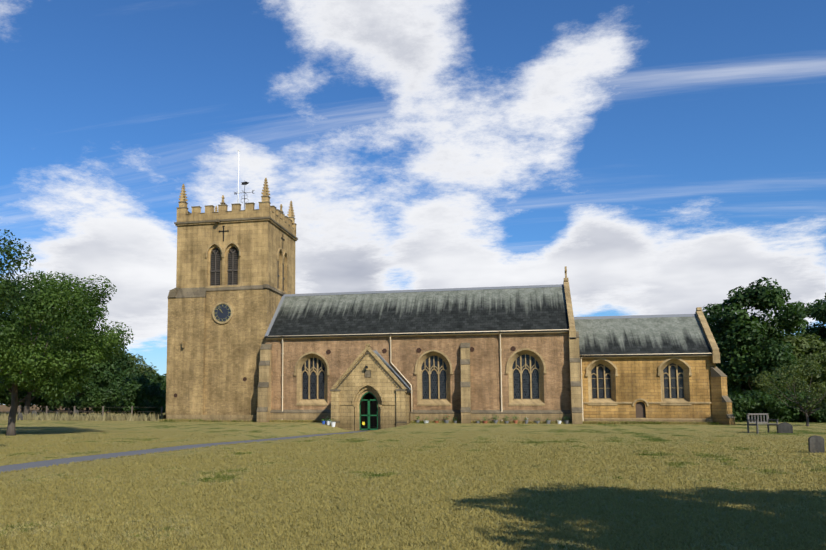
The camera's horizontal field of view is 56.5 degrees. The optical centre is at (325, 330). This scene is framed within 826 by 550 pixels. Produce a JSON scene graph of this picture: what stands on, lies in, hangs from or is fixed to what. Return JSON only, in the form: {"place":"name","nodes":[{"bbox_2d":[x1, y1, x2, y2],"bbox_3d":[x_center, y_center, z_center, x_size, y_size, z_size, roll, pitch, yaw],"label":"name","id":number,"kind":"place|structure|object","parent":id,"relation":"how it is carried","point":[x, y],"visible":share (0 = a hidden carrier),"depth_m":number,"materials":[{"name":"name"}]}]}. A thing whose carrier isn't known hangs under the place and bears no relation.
{"place":"outdoors","nodes":[
{"label":"outdoors","id":0,"kind":"place"},
{"bbox_2d":[0,430,370,472],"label":"asphalt path","id":1,"kind":"structure","parent":0,"point":[46,463],"depth_m":22.92,"materials":[{"name":"grey asphalt"}]},
{"bbox_2d":[166,289,281,414],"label":"lower tower walls","id":2,"kind":"structure","parent":0,"point":[212,363],"depth_m":57.41,"materials":[{"name":"beige stone"}]},
{"bbox_2d":[212,302,232,323],"bbox_3d":[-7.778,-1.332,57.657,1.680,1.680,0.120,-1,-6,14],"label":"tower clock","id":3,"kind":"object","parent":2,"relation":"attached to","point":[222,312],"visible":0.98,"depth_m":57.64,"materials":[{"name":"blue metal"}]},
{"bbox_2d":[176,221,294,293],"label":"tower walls","id":4,"kind":"structure","parent":0,"point":[259,243],"depth_m":58.59,"materials":[{"name":"beige stone"}]},
{"bbox_2d":[174,178,297,240],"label":"battlement parapet","id":5,"kind":"structure","parent":4,"relation":"on","point":[274,215],"depth_m":58.83,"materials":[{"name":"beige stone"}]},
{"bbox_2d":[219,182,284,248],"bbox_3d":[-5.827,-9.592,60.385,4.252,5.850,4.395,-1,-6,14],"label":"tower ironwork","id":6,"kind":"object","parent":4,"relation":"attached to","point":[244,195],"visible":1,"depth_m":62.27,"materials":[{"name":"black metal"}]},
{"bbox_2d":[334,350,401,430],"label":"porch front wall","id":7,"kind":"structure","parent":0,"point":[381,381],"depth_m":51.13,"materials":[{"name":"beige stone"}]},
{"bbox_2d":[0,405,825,549],"bbox_3d":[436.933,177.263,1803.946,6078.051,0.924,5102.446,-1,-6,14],"label":"lawn","id":8,"kind":"structure","parent":0,"point":[279,429],"depth_m":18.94,"materials":[{"name":"green plant"}]},
{"bbox_2d":[0,323,26,406],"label":"tree","id":9,"kind":"object","parent":8,"relation":"on","point":[6,399],"depth_m":99.73,"materials":[{"name":"green plant"}]},
{"bbox_2d":[0,402,33,412],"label":"tree","id":10,"kind":"object","parent":8,"relation":"on","point":[31,405],"depth_m":119.99,"materials":[{"name":"green plant"}]},
{"bbox_2d":[0,229,35,310],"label":"tree","id":11,"kind":"object","parent":8,"relation":"on","point":[7,249],"visible":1,"depth_m":21.64,"materials":[{"name":"green plant"}]},
{"bbox_2d":[17,413,22,419],"bbox_3d":[-24.836,7.187,61.938,0.102,0.950,0.500,-3,-6,26],"label":"headstone","id":12,"kind":"object","parent":8,"relation":"on","point":[20,416],"visible":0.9,"depth_m":61.90,"materials":[{"name":"grey stone"}]},
{"bbox_2d":[0,281,62,396],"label":"tree","id":13,"kind":"object","parent":8,"relation":"on","point":[6,316],"visible":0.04,"depth_m":63.24,"materials":[{"name":"green plant"}]},
{"bbox_2d":[0,310,95,416],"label":"tree","id":14,"kind":"object","parent":8,"relation":"on","point":[7,391],"depth_m":69.37,"materials":[{"name":"green plant"}]},
{"bbox_2d":[18,392,83,412],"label":"tree","id":15,"kind":"object","parent":8,"relation":"on","point":[52,405],"depth_m":110.37,"materials":[{"name":"green plant"}]},
{"bbox_2d":[0,270,133,435],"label":"maple tree","id":16,"kind":"object","parent":8,"relation":"on","point":[47,301],"depth_m":34.28,"materials":[{"name":"green plant"}]},
{"bbox_2d":[2,406,162,415],"bbox_3d":[-37.542,7.303,66.739,50.550,1.350,0.100,-1,-6,14],"label":"boundary fence","id":17,"kind":"object","parent":8,"relation":"on","point":[47,411],"visible":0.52,"depth_m":62.56,"materials":[{"name":"brown wood"}]},
{"bbox_2d":[0,412,165,420],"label":"tall grass","id":18,"kind":"structure","parent":8,"relation":"on","point":[94,417],"depth_m":61.13,"materials":[{"name":"yellow plant"}]},
{"bbox_2d":[50,374,123,414],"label":"bush","id":19,"kind":"object","parent":8,"relation":"on","point":[69,403],"depth_m":84.20,"materials":[{"name":"green plant"}]},
{"bbox_2d":[47,324,128,414],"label":"tree","id":20,"kind":"object","parent":8,"relation":"on","point":[112,367],"depth_m":87.94,"materials":[{"name":"green plant"}]},
{"bbox_2d":[75,371,130,413],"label":"bush","id":21,"kind":"object","parent":8,"relation":"on","point":[106,378],"depth_m":80.40,"materials":[{"name":"green plant"}]},
{"bbox_2d":[85,356,141,411],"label":"tree","id":22,"kind":"object","parent":8,"relation":"on","point":[128,367],"depth_m":127.79,"materials":[{"name":"green plant"}]},
{"bbox_2d":[84,372,165,414],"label":"bush","id":23,"kind":"object","parent":8,"relation":"on","point":[112,390],"depth_m":77.10,"materials":[{"name":"green plant"}]},
{"bbox_2d":[120,353,158,378],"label":"tree","id":24,"kind":"object","parent":8,"relation":"on","point":[142,368],"visible":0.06,"depth_m":135.49,"materials":[{"name":"green plant"}]},
{"bbox_2d":[117,380,165,416],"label":"bush","id":25,"kind":"object","parent":8,"relation":"on","point":[133,391],"depth_m":68.10,"materials":[{"name":"green plant"}]},
{"bbox_2d":[122,370,165,398],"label":"tree","id":26,"kind":"object","parent":8,"relation":"on","point":[161,379],"visible":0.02,"depth_m":115.85,"materials":[{"name":"green plant"}]},
{"bbox_2d":[140,383,165,415],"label":"bush","id":27,"kind":"object","parent":8,"relation":"on","point":[163,386],"depth_m":87.95,"materials":[{"name":"green plant"}]},
{"bbox_2d":[162,284,284,421],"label":"tower dressings","id":28,"kind":"structure","parent":8,"relation":"on","point":[187,292],"depth_m":57.52,"materials":[{"name":"beige stone"}]},
{"bbox_2d":[238,150,239,202],"bbox_3d":[-7.146,-11.617,62.542,0.120,6.600,0.120,-1,-6,14],"label":"flagpole","id":29,"kind":"object","parent":28,"relation":"on","point":[238,176],"visible":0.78,"depth_m":62.61,"materials":[{"name":"white metal"}]},
{"bbox_2d":[210,247,284,288],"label":"belfry windows","id":30,"kind":"structure","parent":28,"relation":"on","point":[215,266],"depth_m":58.48,"materials":[{"name":"grey wood"}]},
{"bbox_2d":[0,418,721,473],"bbox_3d":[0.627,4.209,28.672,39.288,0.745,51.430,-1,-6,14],"label":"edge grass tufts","id":31,"kind":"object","parent":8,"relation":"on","point":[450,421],"visible":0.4,"depth_m":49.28,"materials":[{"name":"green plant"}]},
{"bbox_2d":[330,344,409,430],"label":"porch stone trim","id":32,"kind":"structure","parent":8,"relation":"on","point":[402,403],"depth_m":51.10,"materials":[{"name":"beige stone"}]},
{"bbox_2d":[359,392,377,429],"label":"porch gates","id":33,"kind":"object","parent":32,"relation":"attached to","point":[368,400],"visible":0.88,"depth_m":51.17,"materials":[{"name":"green metal"}]},
{"bbox_2d":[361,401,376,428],"bbox_3d":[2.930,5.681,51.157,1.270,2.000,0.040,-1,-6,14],"label":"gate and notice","id":34,"kind":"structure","parent":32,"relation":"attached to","point":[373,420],"depth_m":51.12,"materials":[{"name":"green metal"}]},
{"bbox_2d":[375,353,410,392],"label":"porch roof","id":35,"kind":"structure","parent":32,"relation":"on","point":[408,390],"depth_m":53.31,"materials":[{"name":"grey stone"}]},
{"bbox_2d":[374,350,410,389],"bbox_3d":[3.300,2.721,52.947,4.990,2.920,2.700,-1,-6,14],"label":"porch roof edge","id":36,"kind":"object","parent":35,"relation":"on","point":[375,351],"visible":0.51,"depth_m":53.82,"materials":[{"name":"grey stone"}]},
{"bbox_2d":[265,333,570,424],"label":"nave walls","id":37,"kind":"structure","parent":8,"relation":"on","point":[552,350],"depth_m":53.01,"materials":[{"name":"beige stone"}]},
{"bbox_2d":[174,346,515,396],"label":"wall anchor plates","id":38,"kind":"object","parent":37,"relation":"attached to","point":[513,348],"visible":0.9,"depth_m":54.16,"materials":[{"name":"black metal"}]},
{"bbox_2d":[365,392,376,425],"bbox_3d":[3.617,5.681,53.947,1.600,2.900,0.100,-1,-6,14],"label":"door glass","id":39,"kind":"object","parent":37,"relation":"in","point":[369,396],"depth_m":54.00,"materials":[{"name":"glass"}]},
{"bbox_2d":[265,287,568,337],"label":"nave roof","id":40,"kind":"structure","parent":37,"relation":"on","point":[499,310],"depth_m":55.60,"materials":[{"name":"stone"}]},
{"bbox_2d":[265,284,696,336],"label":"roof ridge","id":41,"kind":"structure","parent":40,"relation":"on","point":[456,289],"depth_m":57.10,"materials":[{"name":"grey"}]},
{"bbox_2d":[256,331,582,423],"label":"nave buttresses","id":42,"kind":"structure","parent":37,"relation":"attached to","point":[464,414],"depth_m":52.16,"materials":[{"name":"beige stone"}]},
{"bbox_2d":[205,242,712,422],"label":"window surrounds","id":43,"kind":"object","parent":37,"relation":"attached to","point":[303,358],"depth_m":51.76,"materials":[{"name":"stone"}]},
{"bbox_2d":[265,329,711,420],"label":"gutters and downpipes","id":44,"kind":"object","parent":37,"relation":"attached to","point":[533,332],"visible":0.81,"depth_m":52.29,"materials":[{"name":"metal"}]},
{"bbox_2d":[301,354,684,399],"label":"tracery window","id":45,"kind":"structure","parent":37,"relation":"attached to","point":[520,370],"depth_m":52.19,"materials":[{"name":"stone"}]},
{"bbox_2d":[302,354,538,398],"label":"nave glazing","id":46,"kind":"structure","parent":45,"relation":"attached to","point":[443,391],"depth_m":53.62,"materials":[{"name":"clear glass"}]},
{"bbox_2d":[591,363,683,397],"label":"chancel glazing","id":47,"kind":"structure","parent":45,"relation":"attached to","point":[666,383],"depth_m":50.53,"materials":[{"name":"black glass"}]},
{"bbox_2d":[580,357,715,418],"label":"chancel walls","id":48,"kind":"structure","parent":8,"relation":"on","point":[637,378],"depth_m":50.31,"materials":[{"name":"beige stone"}]},
{"bbox_2d":[635,401,645,417],"bbox_3d":[20.882,5.714,50.409,0.660,2.150,0.060,-1,-6,14],"label":"priest door","id":49,"kind":"structure","parent":48,"relation":"attached to","point":[640,408],"depth_m":50.42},
{"bbox_2d":[563,266,720,362],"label":"gable copings","id":50,"kind":"object","parent":48,"relation":"on","point":[715,356],"visible":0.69,"depth_m":51.61,"materials":[{"name":"stone"}]},
{"bbox_2d":[574,316,711,356],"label":"roof","id":51,"kind":"structure","parent":48,"relation":"on","point":[655,335],"depth_m":52.06,"materials":[{"name":"grey stone"}]},
{"bbox_2d":[710,366,734,424],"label":"buttress","id":52,"kind":"structure","parent":48,"relation":"attached to","point":[722,407],"depth_m":48.81,"materials":[{"name":"beige stone"}]},
{"bbox_2d":[702,303,773,396],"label":"tree","id":53,"kind":"object","parent":8,"relation":"on","point":[712,310],"visible":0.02,"depth_m":76.30,"materials":[{"name":"green plant"}]},
{"bbox_2d":[728,390,771,421],"bbox_3d":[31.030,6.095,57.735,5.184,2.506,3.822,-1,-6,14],"label":"hedge","id":54,"kind":"object","parent":8,"relation":"on","point":[740,408],"visible":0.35,"depth_m":56.48,"materials":[{"name":"green plant"}]},
{"bbox_2d":[707,277,808,398],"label":"tree","id":55,"kind":"object","parent":8,"relation":"on","point":[735,344],"depth_m":66.64,"materials":[{"name":"green plant"}]},
{"bbox_2d":[746,413,777,432],"bbox_3d":[20.927,4.439,36.384,1.500,0.930,0.550,3,-6,-25],"label":"bench","id":56,"kind":"object","parent":8,"relation":"on","point":[756,422],"visible":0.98,"depth_m":36.48,"materials":[{"name":"grey wood"}]},
{"bbox_2d":[748,388,811,421],"bbox_3d":[33.796,5.640,56.210,4.905,3.062,4.622,-1,-6,14],"label":"hedge","id":57,"kind":"object","parent":8,"relation":"on","point":[778,410],"depth_m":55.52,"materials":[{"name":"green plant"}]},
{"bbox_2d":[777,422,792,432],"bbox_3d":[21.935,4.816,36.279,0.620,0.860,0.154,-2,-6,19],"label":"headstone","id":58,"kind":"object","parent":8,"relation":"on","point":[784,427],"visible":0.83,"depth_m":36.25,"materials":[{"name":"grey stone"}]},
{"bbox_2d":[750,353,825,425],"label":"small tree","id":59,"kind":"object","parent":8,"relation":"on","point":[796,370],"depth_m":45.36,"materials":[{"name":"green plant"}]},
{"bbox_2d":[770,406,814,421],"bbox_3d":[36.149,6.169,57.656,5.168,2.260,4.491,-1,-6,14],"label":"hedge","id":60,"kind":"object","parent":8,"relation":"on","point":[810,420],"depth_m":57.16,"materials":[{"name":"green plant"}]},
{"bbox_2d":[762,333,825,396],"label":"tree","id":61,"kind":"object","parent":8,"relation":"on","point":[804,345],"depth_m":73.59,"materials":[{"name":"green plant"}]},
{"bbox_2d":[776,299,825,378],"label":"tree","id":62,"kind":"object","parent":8,"relation":"on","point":[809,306],"visible":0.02,"depth_m":98.83,"materials":[{"name":"green plant"}]},
{"bbox_2d":[797,293,825,369],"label":"tree","id":63,"kind":"object","parent":8,"relation":"on","point":[820,330],"visible":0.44,"depth_m":95.23,"materials":[{"name":"green plant"}]},
{"bbox_2d":[799,395,825,422],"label":"hedge","id":64,"kind":"object","parent":8,"relation":"on","point":[819,415],"visible":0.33,"depth_m":53.51,"materials":[{"name":"green plant"}]},
{"bbox_2d":[808,435,824,452],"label":"headstone","id":65,"kind":"object","parent":8,"relation":"on","point":[815,443],"visible":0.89,"depth_m":23.14,"materials":[{"name":"grey stone"}]},
{"bbox_2d":[0,0,825,404],"label":"sky","id":66,"kind":"structure","parent":0,"point":[670,155],"materials":[{"name":"blue"}]}
]}

